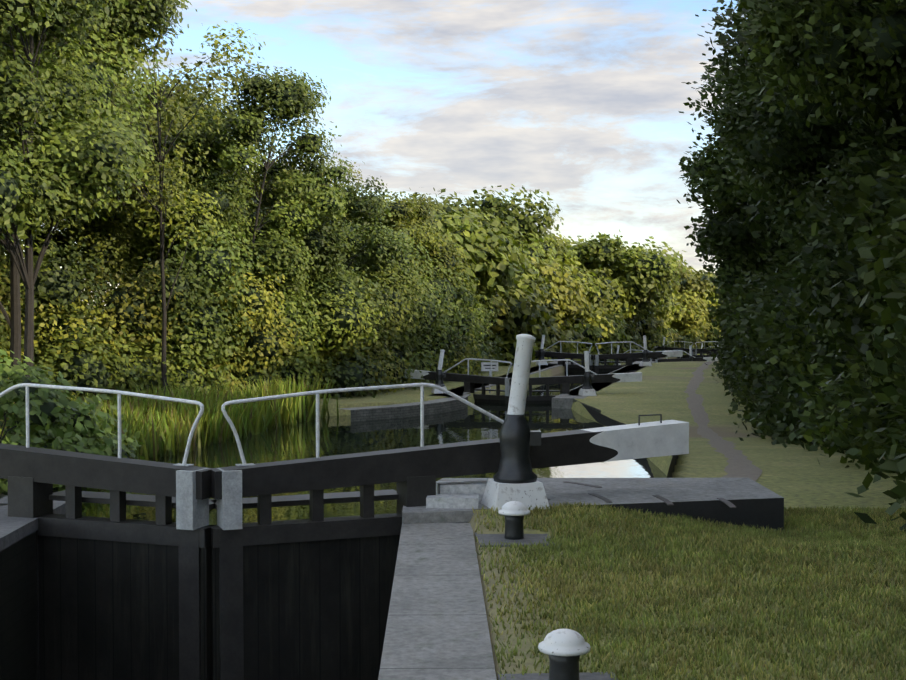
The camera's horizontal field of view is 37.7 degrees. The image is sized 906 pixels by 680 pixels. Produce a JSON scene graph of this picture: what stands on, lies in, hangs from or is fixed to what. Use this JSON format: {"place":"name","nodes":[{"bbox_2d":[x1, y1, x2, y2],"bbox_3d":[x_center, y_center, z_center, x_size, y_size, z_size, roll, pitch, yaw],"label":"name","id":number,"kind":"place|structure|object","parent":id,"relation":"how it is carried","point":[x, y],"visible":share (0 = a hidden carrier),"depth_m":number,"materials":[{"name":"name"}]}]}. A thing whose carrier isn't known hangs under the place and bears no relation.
{"place":"outdoors","nodes":[
{"label":"outdoors","id":0,"kind":"place"},
{"bbox_2d":[82,371,666,524],"bbox_3d":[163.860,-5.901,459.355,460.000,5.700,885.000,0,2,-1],"label":"canal water","id":1,"kind":"structure","parent":0,"point":[342,434],"depth_m":43.99,"materials":[{"name":"green liquid"}]},
{"bbox_2d":[0,373,338,460],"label":"reed bed","id":2,"kind":"object","parent":1,"relation":"on","point":[163,427],"visible":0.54,"depth_m":45.55,"materials":[{"name":"green plant"}]},
{"bbox_2d":[5,0,747,305],"label":"sky","id":3,"kind":"structure","parent":0,"point":[579,102],"materials":[{"name":"blue"}]},
{"bbox_2d":[0,308,905,679],"bbox_3d":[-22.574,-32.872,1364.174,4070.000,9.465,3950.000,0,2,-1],"label":"ground","id":4,"kind":"structure","parent":0,"point":[794,474],"depth_m":23.29,"materials":[{"name":"green plant"}]},
{"bbox_2d":[1,379,128,493],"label":"bank bushes","id":5,"kind":"object","parent":4,"relation":"on","point":[47,408],"visible":0.15,"depth_m":28.58,"materials":[{"name":"green plant"}]},
{"bbox_2d":[0,349,144,515],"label":"bush","id":6,"kind":"object","parent":4,"relation":"on","point":[61,432],"depth_m":28.76,"materials":[{"name":"green plant"}]},
{"bbox_2d":[0,494,496,679],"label":"lock masonry","id":7,"kind":"object","parent":4,"relation":"on","point":[437,628],"visible":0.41,"depth_m":12.10,"materials":[{"name":"stone"}]},
{"bbox_2d":[0,0,504,404],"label":"bank trees","id":8,"kind":"object","parent":4,"relation":"on","point":[58,132],"depth_m":54.27,"materials":[{"name":"green plant"}]},
{"bbox_2d":[0,383,688,679],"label":"lock bottom gates","id":9,"kind":"object","parent":4,"relation":"on","point":[190,593],"visible":0.96,"depth_m":15.15,"materials":[{"name":"black wood"}]},
{"bbox_2d":[340,394,600,420],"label":"lock wing walls","id":10,"kind":"structure","parent":4,"relation":"on","point":[443,405],"depth_m":54.18,"materials":[{"name":"stone"}]},
{"bbox_2d":[245,169,722,365],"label":"trees","id":11,"kind":"object","parent":4,"relation":"on","point":[496,237],"depth_m":129.28,"materials":[{"name":"green plant"}]},
{"bbox_2d":[429,200,719,363],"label":"trees","id":12,"kind":"object","parent":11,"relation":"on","point":[518,322],"visible":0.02,"depth_m":130.66,"materials":[{"name":"green plant"}]},
{"bbox_2d":[481,362,497,392],"bbox_3d":[1.748,1.792,63.021,0.800,1.460,0.096,0,2,-1],"label":"lock sign","id":13,"kind":"object","parent":4,"relation":"on","point":[485,366],"visible":0.85,"depth_m":62.96,"materials":[{"name":"metal"}]},
{"bbox_2d":[474,501,554,546],"bbox_3d":[0.646,1.909,13.998,0.780,0.421,0.780,0,2,-4],"label":"bollard","id":14,"kind":"object","parent":4,"relation":"on","point":[513,512],"visible":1,"depth_m":13.91,"materials":[{"name":"metal"}]},
{"bbox_2d":[431,335,651,395],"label":"paddle gear posts","id":15,"kind":"object","parent":4,"relation":"on","point":[586,389],"visible":1,"depth_m":61.55,"materials":[{"name":"metal"}]},
{"bbox_2d":[428,361,655,408],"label":"lock walls","id":16,"kind":"structure","parent":4,"relation":"on","point":[565,401],"depth_m":64.83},
{"bbox_2d":[498,629,617,679],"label":"bollard","id":17,"kind":"object","parent":4,"relation":"on","point":[564,649],"visible":1,"depth_m":8.46,"materials":[{"name":"metal"}]},
{"bbox_2d":[402,478,783,530],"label":"gate platform","id":18,"kind":"structure","parent":4,"relation":"on","point":[742,501],"depth_m":16.12,"materials":[{"name":"concrete"}]},
{"bbox_2d":[481,334,549,510],"bbox_3d":[0.727,0.939,15.492,0.660,2.012,0.660,0,2,-13],"label":"paddle gear","id":19,"kind":"object","parent":18,"relation":"on","point":[514,478],"visible":0.98,"depth_m":15.37,"materials":[{"name":"white paint"}]},
{"bbox_2d":[582,404,677,477],"bbox_3d":[5.087,2.743,37.467,1.948,2.557,38.812,0,2,4],"label":"pound bank edge","id":20,"kind":"object","parent":4,"relation":"on","point":[602,419],"visible":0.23,"depth_m":49.12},
{"bbox_2d":[613,337,723,364],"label":"paddle gear posts","id":21,"kind":"object","parent":4,"relation":"on","point":[664,348],"visible":0.54,"depth_m":125.13,"materials":[{"name":"metal"}]},
{"bbox_2d":[683,361,761,480],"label":"towpath","id":22,"kind":"structure","parent":4,"relation":"on","point":[740,465],"depth_m":39.01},
{"bbox_2d":[705,117,905,531],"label":"hedge leaves","id":23,"kind":"object","parent":4,"relation":"on","point":[784,370],"visible":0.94,"depth_m":24.69,"materials":[{"name":"green plant"}]},
{"bbox_2d":[739,232,905,447],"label":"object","id":24,"kind":"object","parent":4,"relation":"on","point":[806,333],"depth_m":33.33,"materials":[{"name":"green plant"}]},
{"bbox_2d":[405,358,641,403],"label":"lock top gates","id":25,"kind":"object","parent":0,"point":[564,382],"visible":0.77,"depth_m":61.41,"materials":[{"name":"black wood"}]},
{"bbox_2d":[534,341,682,371],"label":"lock bottom gates","id":26,"kind":"object","parent":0,"point":[597,367],"visible":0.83,"depth_m":88.40,"materials":[{"name":"black wood"}]},
{"bbox_2d":[619,349,717,362],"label":"lock top gates","id":27,"kind":"object","parent":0,"point":[680,359],"visible":0.31,"depth_m":124.32,"materials":[{"name":"black wood"}]},
{"bbox_2d":[650,341,717,357],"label":"lock bottom gates","id":28,"kind":"object","parent":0,"point":[694,352],"visible":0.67,"depth_m":151.55,"materials":[{"name":"black wood"}]},
{"bbox_2d":[472,500,905,679],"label":"grass","id":29,"kind":"structure","parent":0,"point":[828,546],"depth_m":11.46,"materials":[{"name":"green plant"}]},
{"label":"hedge","id":30,"kind":"object","parent":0,"visible":0},
{"bbox_2d":[677,0,905,340],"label":"hedge trees","id":31,"kind":"object","parent":30,"relation":"on","point":[771,45],"depth_m":24.48,"materials":[{"name":"green plant"}]}
]}

